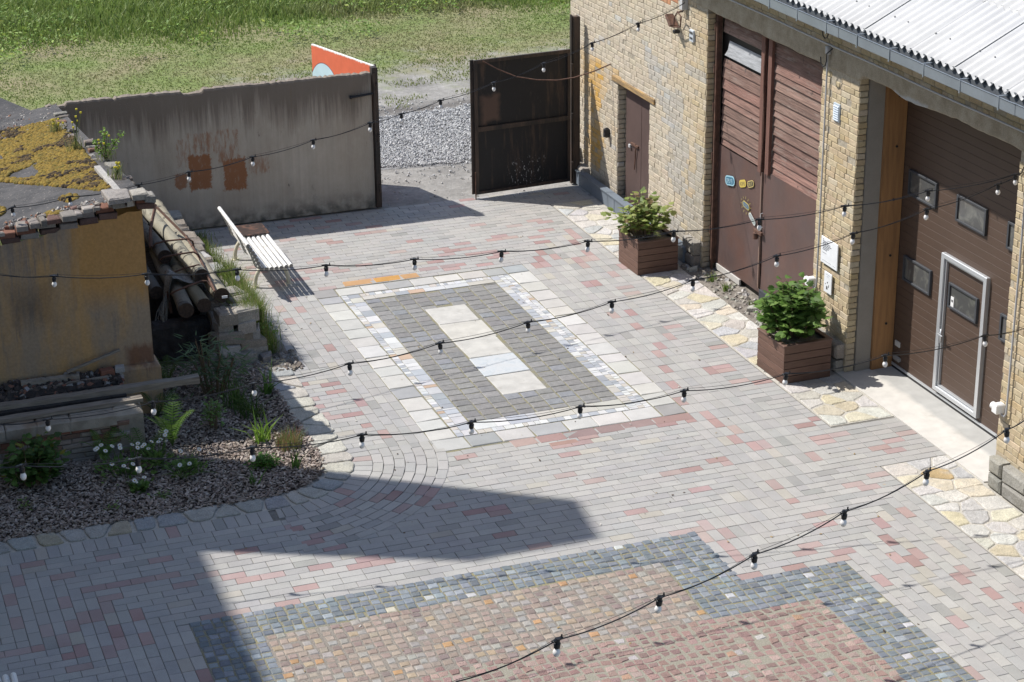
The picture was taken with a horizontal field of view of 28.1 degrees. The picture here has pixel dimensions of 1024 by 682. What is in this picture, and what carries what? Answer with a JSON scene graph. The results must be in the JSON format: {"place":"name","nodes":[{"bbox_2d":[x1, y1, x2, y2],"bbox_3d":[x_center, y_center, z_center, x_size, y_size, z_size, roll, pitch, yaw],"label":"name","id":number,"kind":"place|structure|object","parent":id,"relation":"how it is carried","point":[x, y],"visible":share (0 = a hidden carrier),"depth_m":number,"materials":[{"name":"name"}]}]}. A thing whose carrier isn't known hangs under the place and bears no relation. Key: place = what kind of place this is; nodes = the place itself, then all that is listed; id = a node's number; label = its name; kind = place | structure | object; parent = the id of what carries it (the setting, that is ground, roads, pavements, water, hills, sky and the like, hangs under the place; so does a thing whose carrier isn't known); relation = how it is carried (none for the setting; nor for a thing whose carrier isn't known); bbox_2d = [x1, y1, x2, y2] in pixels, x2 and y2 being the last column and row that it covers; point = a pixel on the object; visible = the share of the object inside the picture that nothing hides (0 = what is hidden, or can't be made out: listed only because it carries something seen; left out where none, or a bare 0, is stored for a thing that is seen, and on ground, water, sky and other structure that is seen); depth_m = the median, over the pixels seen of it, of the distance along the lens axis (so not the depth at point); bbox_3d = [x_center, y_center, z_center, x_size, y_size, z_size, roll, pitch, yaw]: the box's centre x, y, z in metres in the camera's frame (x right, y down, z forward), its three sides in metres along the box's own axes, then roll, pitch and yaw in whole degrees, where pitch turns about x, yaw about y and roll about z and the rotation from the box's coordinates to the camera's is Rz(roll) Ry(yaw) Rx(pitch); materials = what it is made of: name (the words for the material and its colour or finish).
{"place":"outdoors","nodes":[
{"label":"outdoors","id":0,"kind":"place"},
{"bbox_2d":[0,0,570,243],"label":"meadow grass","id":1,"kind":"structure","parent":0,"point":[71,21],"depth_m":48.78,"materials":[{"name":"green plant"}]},
{"bbox_2d":[0,0,577,245],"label":"ground","id":2,"kind":"structure","parent":0,"point":[453,187],"depth_m":45.78,"materials":[{"name":"green plant"}]},
{"bbox_2d":[0,98,163,413],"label":"old shed","id":3,"kind":"structure","parent":2,"relation":"on","point":[47,328],"depth_m":26.79,"materials":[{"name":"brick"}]},
{"bbox_2d":[46,115,64,132],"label":"roof weed","id":4,"kind":"object","parent":3,"relation":"on","point":[55,124],"visible":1,"depth_m":31.37,"materials":[{"name":"green plant"}]},
{"bbox_2d":[62,108,85,150],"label":"roof weed","id":5,"kind":"object","parent":3,"relation":"on","point":[76,144],"visible":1,"depth_m":29.93,"materials":[{"name":"green plant"}]},
{"bbox_2d":[92,127,125,161],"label":"roof weed","id":6,"kind":"object","parent":3,"relation":"on","point":[105,150],"visible":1,"depth_m":29.01,"materials":[{"name":"green plant"}]},
{"bbox_2d":[107,162,124,179],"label":"roof weed","id":7,"kind":"object","parent":3,"relation":"on","point":[118,174],"visible":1,"depth_m":27.83,"materials":[{"name":"green plant"}]},
{"bbox_2d":[0,0,684,216],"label":"string light","id":8,"kind":"object","parent":3,"relation":"hanging from","point":[369,124],"visible":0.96,"depth_m":28.73,"materials":[{"name":"black plastic"}]},
{"bbox_2d":[0,357,321,538],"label":"soil bed","id":9,"kind":"object","parent":2,"relation":"on","point":[155,488],"visible":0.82,"depth_m":25.64,"materials":[{"name":"brown soil"}]},
{"bbox_2d":[17,496,31,510],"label":"seedling","id":10,"kind":"object","parent":9,"relation":"on","point":[26,502],"visible":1,"depth_m":24.89,"materials":[{"name":"green plant"}]},
{"bbox_2d":[0,366,145,473],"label":"ruined wall","id":11,"kind":"structure","parent":9,"relation":"on","point":[75,434],"depth_m":26.09,"materials":[{"name":"brick"}]},
{"bbox_2d":[20,372,79,386],"bbox_3d":[-6.030,0.522,26.750,0.750,0.100,0.107,-8,23,-17],"label":"wooden plank","id":12,"kind":"object","parent":11,"relation":"on","point":[44,380],"visible":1,"depth_m":26.72,"materials":[{"name":"grey wood"}]},
{"bbox_2d":[0,380,102,401],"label":"wooden plank","id":13,"kind":"object","parent":11,"relation":"on","point":[62,389],"visible":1,"depth_m":26.50,"materials":[{"name":"wood"}]},
{"bbox_2d":[11,374,111,392],"bbox_3d":[-5.866,0.566,26.677,1.301,0.063,0.054,-8,23,-19],"label":"wooden plank","id":14,"kind":"object","parent":11,"relation":"on","point":[76,381],"visible":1,"depth_m":26.71,"materials":[{"name":"wood"}]},
{"bbox_2d":[0,394,142,423],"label":"wooden plank","id":15,"kind":"object","parent":11,"relation":"on","point":[23,416],"visible":0.99,"depth_m":26.05,"materials":[{"name":"wood"}]},
{"bbox_2d":[66,348,119,372],"bbox_3d":[-5.503,0.260,26.922,0.733,0.197,0.054,-12,24,-26],"label":"wooden plank","id":16,"kind":"object","parent":11,"relation":"on","point":[93,360],"visible":1,"depth_m":26.91,"materials":[{"name":"grey wood"}]},
{"bbox_2d":[0,373,199,410],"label":"wooden plank","id":17,"kind":"object","parent":11,"relation":"on","point":[157,384],"visible":1,"depth_m":26.46,"materials":[{"name":"grey wood"}]},
{"bbox_2d":[99,366,114,375],"bbox_3d":[-5.331,0.413,26.952,0.180,0.100,0.130,-11,24,-24],"label":"loose brick","id":18,"kind":"object","parent":11,"relation":"on","point":[106,371],"visible":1,"depth_m":26.91,"materials":[{"name":"red brick"}]},
{"bbox_2d":[115,364,124,372],"bbox_3d":[-5.170,0.364,26.990,0.120,0.080,0.120,-6,22,-13],"label":"loose brick","id":19,"kind":"object","parent":11,"relation":"on","point":[119,368],"visible":1,"depth_m":26.94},
{"bbox_2d":[82,427,125,461],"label":"fern","id":20,"kind":"object","parent":9,"relation":"on","point":[108,448],"visible":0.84,"depth_m":25.98,"materials":[{"name":"green plant"}]},
{"bbox_2d":[93,442,157,485],"bbox_3d":[-4.830,1.494,25.607,0.784,0.476,0.815,-8,23,-18],"label":"daisy plant","id":21,"kind":"object","parent":9,"relation":"on","point":[130,468],"visible":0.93,"depth_m":25.62,"materials":[{"name":"green plant"}]},
{"bbox_2d":[128,476,149,493],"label":"daisy plant","id":22,"kind":"object","parent":9,"relation":"on","point":[142,486],"visible":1,"depth_m":25.22,"materials":[{"name":"green plant"}]},
{"bbox_2d":[110,426,177,455],"bbox_3d":[-4.698,1.323,26.038,0.918,0.470,0.841,-8,23,-18],"label":"fern","id":23,"kind":"object","parent":9,"relation":"on","point":[156,439],"visible":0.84,"depth_m":26.10,"materials":[{"name":"green plant"}]},
{"bbox_2d":[138,430,173,468],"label":"daisy plant","id":24,"kind":"object","parent":9,"relation":"on","point":[157,454],"visible":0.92,"depth_m":25.87,"materials":[{"name":"green plant"}]},
{"bbox_2d":[147,488,170,498],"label":"seedling","id":25,"kind":"object","parent":9,"relation":"on","point":[158,493],"visible":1,"depth_m":25.12,"materials":[{"name":"green plant"}]},
{"bbox_2d":[0,359,324,541],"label":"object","id":26,"kind":"object","parent":9,"relation":"on","point":[62,492],"visible":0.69,"depth_m":25.61,"materials":[{"name":"grey gravel"}]},
{"bbox_2d":[0,431,70,487],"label":"currant bush","id":27,"kind":"object","parent":26,"relation":"on","point":[38,454],"visible":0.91,"depth_m":25.29,"materials":[{"name":"green plant"}]},
{"bbox_2d":[140,387,177,416],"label":"fern","id":28,"kind":"object","parent":26,"relation":"on","point":[158,408],"visible":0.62,"depth_m":27.33,"materials":[{"name":"green plant"}]},
{"bbox_2d":[144,393,193,447],"bbox_3d":[-4.346,1.101,26.320,0.534,0.666,0.624,-19,28,-39],"label":"fern","id":29,"kind":"object","parent":9,"relation":"on","point":[172,426],"visible":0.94,"depth_m":26.42,"materials":[{"name":"green plant"}]},
{"bbox_2d":[157,355,183,378],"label":"fern","id":30,"kind":"object","parent":9,"relation":"on","point":[170,374],"visible":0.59,"depth_m":28.30,"materials":[{"name":"green plant"}]},
{"bbox_2d":[148,448,217,479],"bbox_3d":[-4.111,1.612,25.623,0.814,0.227,0.938,-8,23,-18],"label":"fern","id":31,"kind":"object","parent":9,"relation":"on","point":[185,476],"visible":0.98,"depth_m":25.62,"materials":[{"name":"green plant"}]},
{"bbox_2d":[164,447,207,477],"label":"daisy plant","id":32,"kind":"object","parent":9,"relation":"on","point":[193,462],"visible":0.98,"depth_m":25.78,"materials":[{"name":"green plant"}]},
{"bbox_2d":[169,329,255,398],"bbox_3d":[-4.076,0.295,27.931,1.277,0.982,1.043,6,22,15],"label":"butterfly bush","id":33,"kind":"object","parent":9,"relation":"on","point":[205,374],"visible":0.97,"depth_m":27.89,"materials":[{"name":"green plant"}]},
{"bbox_2d":[198,395,227,431],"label":"young shrub","id":34,"kind":"object","parent":9,"relation":"on","point":[211,412],"visible":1,"depth_m":26.90,"materials":[{"name":"green plant"}]},
{"bbox_2d":[212,372,250,409],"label":"iris clump","id":35,"kind":"object","parent":9,"relation":"on","point":[236,391],"visible":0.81,"depth_m":27.60,"materials":[{"name":"green plant"}]},
{"bbox_2d":[204,384,277,420],"bbox_3d":[-3.496,0.868,27.267,0.964,0.384,1.102,-14,25,-29],"label":"iris clump","id":36,"kind":"object","parent":9,"relation":"on","point":[245,404],"visible":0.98,"depth_m":27.36,"materials":[{"name":"green plant"}]},
{"bbox_2d":[232,405,276,443],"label":"iris clump","id":37,"kind":"object","parent":9,"relation":"on","point":[261,435],"visible":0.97,"depth_m":26.56,"materials":[{"name":"green plant"}]},
{"bbox_2d":[242,466,268,484],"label":"iris clump","id":38,"kind":"object","parent":9,"relation":"on","point":[251,478],"visible":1,"depth_m":25.44,"materials":[{"name":"green plant"}]},
{"bbox_2d":[243,451,284,469],"bbox_3d":[-3.119,1.494,25.885,0.498,0.234,0.403,3,22,10],"label":"sedum","id":39,"kind":"object","parent":9,"relation":"on","point":[261,460],"visible":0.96,"depth_m":25.82,"materials":[{"name":"green plant"}]},
{"bbox_2d":[248,361,279,396],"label":"iris clump","id":40,"kind":"object","parent":9,"relation":"on","point":[269,388],"visible":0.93,"depth_m":28.05,"materials":[{"name":"green plant"}]},
{"bbox_2d":[267,423,308,451],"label":"grass clump","id":41,"kind":"object","parent":9,"relation":"on","point":[294,438],"visible":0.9,"depth_m":26.39,"materials":[{"name":"brown plant"}]},
{"bbox_2d":[287,449,307,469],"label":"iris clump","id":42,"kind":"object","parent":9,"relation":"on","point":[296,463],"visible":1,"depth_m":25.80,"materials":[{"name":"green plant"}]},
{"bbox_2d":[45,71,375,228],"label":"concrete wall","id":43,"kind":"structure","parent":2,"relation":"on","point":[168,134],"depth_m":34.71,"materials":[{"name":"grey concrete"}]},
{"bbox_2d":[369,66,381,207],"bbox_3d":[-2.346,-3.514,35.426,0.100,2.500,0.192,-8,23,-18],"label":"gate post","id":44,"kind":"object","parent":2,"relation":"on","point":[376,135],"visible":1,"depth_m":35.36,"materials":[{"name":"metal"}]},
{"bbox_2d":[311,44,375,76],"bbox_3d":[-2.947,-3.885,36.285,0.055,2.470,2.052,-16,26,-33],"label":"sign","id":45,"kind":"object","parent":44,"relation":"attached to","point":[326,61],"visible":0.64,"depth_m":36.13,"materials":[{"name":"paint"}]},
{"bbox_2d":[379,95,532,208],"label":"gravel","id":46,"kind":"structure","parent":2,"relation":"on","point":[450,130],"depth_m":39.86,"materials":[{"name":"grey gravel"}]},
{"bbox_2d":[570,14,579,183],"bbox_3d":[1.114,-4.295,36.513,0.182,3.080,0.162,-8,23,-18],"label":"gate post","id":47,"kind":"object","parent":2,"relation":"on","point":[574,96],"visible":1,"depth_m":36.46,"materials":[{"name":"metal"}]},
{"bbox_2d":[469,49,569,199],"bbox_3d":[0.163,-3.825,36.141,1.900,2.500,0.095,-10,23,-22],"label":"gate leaf","id":48,"kind":"object","parent":47,"relation":"attached to","point":[520,132],"visible":1,"depth_m":36.13,"materials":[{"name":"metal"}]},
{"bbox_2d":[570,0,1023,511],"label":"brick building","id":49,"kind":"structure","parent":2,"relation":"on","point":[926,94],"depth_m":28.04,"materials":[{"name":"brick"}]},
{"bbox_2d":[0,170,1021,431],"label":"string light","id":50,"kind":"object","parent":49,"relation":"attached to","point":[528,330],"visible":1,"depth_m":21.47,"materials":[{"name":"black plastic"}]},
{"bbox_2d":[0,326,1023,479],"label":"string light","id":51,"kind":"object","parent":49,"relation":"attached to","point":[21,467],"visible":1,"depth_m":19.20,"materials":[{"name":"black plastic"}]},
{"bbox_2d":[0,167,1023,286],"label":"string light","id":52,"kind":"object","parent":49,"relation":"attached to","point":[501,253],"visible":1,"depth_m":23.00,"materials":[{"name":"black plastic"}]},
{"bbox_2d":[482,61,610,80],"bbox_3d":[0.597,-4.650,35.268,2.226,0.346,0.019,1,22,5],"label":"chain","id":53,"kind":"object","parent":49,"relation":"attached to","point":[547,79],"visible":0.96,"depth_m":35.31,"materials":[{"name":"brown metal"}]},
{"bbox_2d":[603,127,609,137],"bbox_3d":[1.645,-3.625,35.647,0.110,0.180,0.080,-8,23,-18],"label":"wall lantern","id":54,"kind":"object","parent":49,"relation":"attached to","point":[606,132],"depth_m":35.61,"materials":[{"name":"black plastic"}]},
{"bbox_2d":[625,89,649,205],"bbox_3d":[2.233,-3.226,34.839,0.222,2.300,1.450,-8,23,-18],"label":"side door","id":55,"kind":"structure","parent":49,"relation":"in","point":[637,108],"depth_m":34.87,"materials":[{"name":"brown metal"}]},
{"bbox_2d":[665,10,683,33],"bbox_3d":[2.565,-5.031,32.145,0.190,0.393,0.521,-10,24,-23],"label":"floodlight","id":56,"kind":"object","parent":49,"relation":"attached to","point":[671,21],"visible":1,"depth_m":32.17,"materials":[{"name":"brown metal"}]},
{"bbox_2d":[679,0,687,12],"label":"junction box","id":57,"kind":"object","parent":49,"relation":"attached to","point":[684,6],"visible":1,"depth_m":31.86,"materials":[{"name":"white plastic"}]},
{"bbox_2d":[689,29,694,42],"bbox_3d":[2.797,-4.742,31.820,0.050,0.190,0.140,-8,23,-18],"label":"wall plate","id":58,"kind":"object","parent":49,"relation":"attached to","point":[691,35],"depth_m":31.79,"materials":[{"name":"white plastic"}]},
{"bbox_2d":[453,420,1023,681],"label":"string light","id":59,"kind":"object","parent":49,"relation":"attached to","point":[754,566],"visible":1,"depth_m":15.56,"materials":[{"name":"black plastic"}]},
{"bbox_2d":[709,14,822,297],"bbox_3d":[3.877,-2.552,30.374,0.322,4.300,3.850,-8,23,-18],"label":"barn door","id":60,"kind":"structure","parent":49,"relation":"in","point":[768,92],"depth_m":30.56,"materials":[{"name":"red wood"}]},
{"bbox_2d":[725,175,734,185],"bbox_3d":[3.372,-2.482,31.707,0.006,0.189,0.333,-8,23,-18],"label":"door sticker","id":61,"kind":"object","parent":60,"relation":"attached to","point":[729,180],"depth_m":31.70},
{"bbox_2d":[824,271,832,294],"bbox_3d":[4.417,-0.812,28.627,0.017,0.300,0.210,-8,23,-18],"label":"pictogram sign","id":62,"kind":"object","parent":49,"relation":"attached to","point":[828,277],"visible":1,"depth_m":28.61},
{"bbox_2d":[820,235,838,270],"bbox_3d":[4.413,-1.221,28.465,0.016,0.380,0.470,-8,23,-18],"label":"notice board","id":63,"kind":"object","parent":49,"relation":"attached to","point":[829,255],"visible":0.9,"depth_m":28.44,"materials":[{"name":"white plastic"}]},
{"bbox_2d":[833,102,840,122],"bbox_3d":[4.399,-3.098,27.759,0.040,0.250,0.170,-8,23,-18],"label":"air vent","id":64,"kind":"object","parent":49,"relation":"attached to","point":[836,111],"visible":1,"depth_m":27.73,"materials":[{"name":"white plastic"}]},
{"bbox_2d":[891,101,1021,439],"bbox_3d":[5.834,-1.097,26.520,0.161,4.352,3.270,-8,23,-18],"label":"garage door","id":65,"kind":"structure","parent":49,"relation":"in","point":[954,269],"depth_m":26.76,"materials":[{"name":"wood"}]},
{"bbox_2d":[835,366,996,482],"bbox_3d":[5.752,1.098,27.011,1.100,0.150,4.180,-8,23,-18],"label":"doorstep","id":66,"kind":"object","parent":2,"relation":"on","point":[947,430],"visible":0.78,"depth_m":27.14,"materials":[{"name":"concrete"}]},
{"bbox_2d":[0,185,1023,681],"bbox_3d":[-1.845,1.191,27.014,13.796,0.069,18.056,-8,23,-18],"label":"pavement","id":67,"kind":"structure","parent":0,"point":[942,583],"depth_m":24.86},
{"bbox_2d":[0,672,17,681],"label":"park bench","id":68,"kind":"object","parent":67,"relation":"on","point":[13,676],"visible":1,"depth_m":20.32,"materials":[{"name":"white paint"}]},
{"bbox_2d":[1,386,352,554],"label":"edging bed","id":69,"kind":"object","parent":67,"relation":"on","point":[130,521],"visible":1,"depth_m":24.64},
{"bbox_2d":[0,359,353,554],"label":"stone edging","id":70,"kind":"object","parent":69,"relation":"on","point":[338,465],"visible":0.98,"depth_m":25.17,"materials":[{"name":"grey stone"}]},
{"bbox_2d":[143,210,271,368],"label":"rubble wall","id":71,"kind":"structure","parent":67,"relation":"on","point":[219,321],"depth_m":29.20,"materials":[{"name":"stone"},{"name":"concrete"}]},
{"bbox_2d":[146,263,162,298],"bbox_3d":[-5.724,-1.284,30.973,0.246,0.223,3.407,-8,23,-18],"label":"log","id":72,"kind":"object","parent":71,"relation":"on","point":[155,289],"visible":0.16,"depth_m":29.52,"materials":[{"name":"brown wood"}]},
{"bbox_2d":[149,247,193,317],"bbox_3d":[-4.995,-0.904,29.932,0.239,0.238,2.787,-7,23,-17],"label":"log","id":73,"kind":"object","parent":71,"relation":"on","point":[184,305],"visible":0.75,"depth_m":29.14,"materials":[{"name":"brown wood"}]},
{"bbox_2d":[142,216,171,262],"bbox_3d":[-5.598,-1.670,31.340,0.236,0.242,2.588,-9,23,-20],"label":"log","id":74,"kind":"object","parent":73,"relation":"on","point":[160,250],"visible":0.42,"depth_m":30.41,"materials":[{"name":"brown wood"}]},
{"bbox_2d":[155,268,197,321],"bbox_3d":[-4.850,-0.599,29.477,0.715,0.748,0.725,-8,23,-18],"label":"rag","id":75,"kind":"object","parent":73,"relation":"on","point":[163,308],"visible":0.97,"depth_m":29.43,"materials":[{"name":"grey fabric"}]},
{"bbox_2d":[149,204,215,313],"bbox_3d":[-4.902,-1.153,30.130,0.708,0.887,3.178,-8,23,-18],"label":"steel rack","id":76,"kind":"object","parent":71,"relation":"on","point":[194,251],"visible":0.96,"depth_m":30.36,"materials":[{"name":"brown metal"}]},
{"bbox_2d":[148,224,211,311],"bbox_3d":[-5.007,-1.121,30.479,0.234,0.230,3.675,-9,23,-19],"label":"log","id":77,"kind":"object","parent":76,"relation":"on","point":[199,298],"visible":0.45,"depth_m":29.20,"materials":[{"name":"brown wood"}]},
{"bbox_2d":[142,209,208,282],"bbox_3d":[-5.117,-1.510,30.848,0.230,0.237,3.488,-9,23,-21],"label":"log","id":78,"kind":"object","parent":77,"relation":"on","point":[162,229],"visible":0.82,"depth_m":30.41,"materials":[{"name":"brown wood"}]},
{"bbox_2d":[155,199,228,302],"bbox_3d":[-4.919,-1.406,31.013,0.253,0.254,4.406,-9,23,-20],"label":"log","id":79,"kind":"object","parent":71,"relation":"on","point":[221,291],"visible":0.52,"depth_m":29.94,"materials":[{"name":"brown wood"}]},
{"bbox_2d":[201,339,292,368],"bbox_3d":[-4.725,-0.661,31.723,1.250,0.052,6.800,-8,23,-18],"label":"soil strip","id":80,"kind":"object","parent":67,"relation":"on","point":[281,346],"visible":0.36,"depth_m":29.67,"materials":[{"name":"brown soil"}]},
{"bbox_2d":[189,228,284,353],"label":"wild grass","id":81,"kind":"structure","parent":80,"relation":"on","point":[228,277],"depth_m":29.91,"materials":[{"name":"green plant"}]},
{"bbox_2d":[204,349,304,380],"bbox_3d":[-3.679,0.356,29.100,1.406,0.137,0.916,-8,23,-18],"label":"rubble scatter","id":82,"kind":"object","parent":80,"relation":"on","point":[296,362],"visible":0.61,"depth_m":29.06,"materials":[{"name":"stone"}]},
{"bbox_2d":[218,206,292,288],"bbox_3d":[-4.041,-1.470,32.514,0.810,0.883,2.030,-8,23,-18],"label":"park bench","id":83,"kind":"object","parent":67,"relation":"on","point":[267,253],"visible":0.92,"depth_m":32.20,"materials":[{"name":"white paint"}]},
{"bbox_2d":[236,223,269,236],"bbox_3d":[-4.241,-1.804,33.236,0.500,0.017,0.540,-8,23,-18],"label":"board panel","id":84,"kind":"object","parent":83,"relation":"on","point":[252,229],"visible":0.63,"depth_m":33.22,"materials":[{"name":"brown wood"}]},
{"bbox_2d":[311,266,687,452],"bbox_3d":[-0.382,0.147,29.669,3.540,0.091,6.480,-8,23,-18],"label":"panel bed","id":85,"kind":"object","parent":67,"relation":"on","point":[532,370],"visible":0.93,"depth_m":29.36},
{"bbox_2d":[426,304,545,394],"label":"slabs","id":86,"kind":"structure","parent":85,"relation":"on","point":[493,357],"depth_m":29.49,"materials":[{"name":"white stone"}]},
{"bbox_2d":[366,283,616,420],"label":"grey setts","id":87,"kind":"structure","parent":85,"relation":"on","point":[485,387],"depth_m":29.35,"materials":[{"name":"grey stone"}]},
{"bbox_2d":[341,274,650,436],"bbox_3d":[-0.384,0.121,29.663,2.759,0.061,5.669,-8,23,-18],"label":"mosaic border","id":88,"kind":"object","parent":85,"relation":"on","point":[616,385],"visible":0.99,"depth_m":29.07,"materials":[{"name":"stone"}]},
{"bbox_2d":[312,264,685,450],"bbox_3d":[-0.386,0.117,29.667,3.501,0.063,6.399,-8,23,-18],"label":"stone slab frame","id":89,"kind":"object","parent":85,"relation":"on","point":[365,343],"visible":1,"depth_m":28.93,"materials":[{"name":"stone"}]},
{"bbox_2d":[343,264,693,446],"bbox_3d":[-0.214,0.077,29.762,2.551,0.063,7.170,-10,24,-23],"label":"red slab row","id":90,"kind":"object","parent":85,"relation":"on","point":[601,430],"visible":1,"depth_m":27.02,"materials":[{"name":"stone"}]},
{"bbox_2d":[189,531,977,681],"bbox_3d":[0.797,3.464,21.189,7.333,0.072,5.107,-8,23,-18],"label":"blue cobbles","id":91,"kind":"object","parent":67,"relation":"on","point":[219,673],"visible":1,"depth_m":22.62,"materials":[{"name":"stone"}]},
{"bbox_2d":[265,563,711,681],"bbox_3d":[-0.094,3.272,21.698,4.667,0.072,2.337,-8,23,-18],"label":"brown cobbles","id":92,"kind":"object","parent":91,"relation":"on","point":[450,647],"visible":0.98,"depth_m":22.07,"materials":[{"name":"brown stone"}]},
{"bbox_2d":[421,598,906,681],"bbox_3d":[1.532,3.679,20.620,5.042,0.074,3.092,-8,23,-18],"label":"red cobbles","id":93,"kind":"object","parent":91,"relation":"on","point":[702,675],"visible":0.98,"depth_m":21.44,"materials":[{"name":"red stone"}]},
{"bbox_2d":[246,231,1020,671],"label":"fallen leaves","id":94,"kind":"object","parent":67,"relation":"on","point":[644,513],"visible":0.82,"depth_m":24.88,"materials":[{"name":"brown plant"}]},
{"bbox_2d":[550,199,1023,579],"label":"stone path","id":95,"kind":"structure","parent":0,"point":[975,487],"depth_m":27.45,"materials":[{"name":"beige stone"}]},
{"bbox_2d":[618,225,678,274],"bbox_3d":[2.179,-1.468,32.769,0.739,0.548,0.778,-8,23,-18],"label":"planter box","id":96,"kind":"object","parent":95,"relation":"on","point":[653,254],"visible":0.91,"depth_m":32.49,"materials":[{"name":"brown wood"}]},
{"bbox_2d":[600,187,676,238],"bbox_3d":[2.013,-1.996,32.513,1.164,0.741,1.227,-8,23,-18],"label":"potted bush","id":97,"kind":"object","parent":96,"relation":"on","point":[641,216],"visible":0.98,"depth_m":32.42,"materials":[{"name":"green plant"}]},
{"bbox_2d":[680,265,762,326],"bbox_3d":[3.616,-0.559,31.252,0.600,0.054,3.800,-8,23,-18],"label":"dirt strip","id":98,"kind":"object","parent":95,"relation":"on","point":[752,296],"visible":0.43,"depth_m":31.75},
{"bbox_2d":[681,264,766,325],"bbox_3d":[3.528,-0.584,31.232,0.535,0.134,3.859,-8,23,-18],"label":"rubble by door","id":99,"kind":"object","parent":98,"relation":"on","point":[750,308],"visible":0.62,"depth_m":31.60,"materials":[{"name":"stone"}]},
{"bbox_2d":[757,327,832,383],"bbox_3d":[3.937,0.155,28.595,0.787,0.568,0.807,-8,23,-18],"label":"planter box","id":100,"kind":"object","parent":95,"relation":"on","point":[812,353],"visible":0.82,"depth_m":28.32,"materials":[{"name":"brown wood"}]},
{"bbox_2d":[753,272,831,340],"bbox_3d":[3.849,-0.454,28.360,1.089,0.853,1.246,0,22,1],"label":"potted bush","id":101,"kind":"object","parent":100,"relation":"on","point":[795,309],"visible":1,"depth_m":28.20,"materials":[{"name":"green plant"}]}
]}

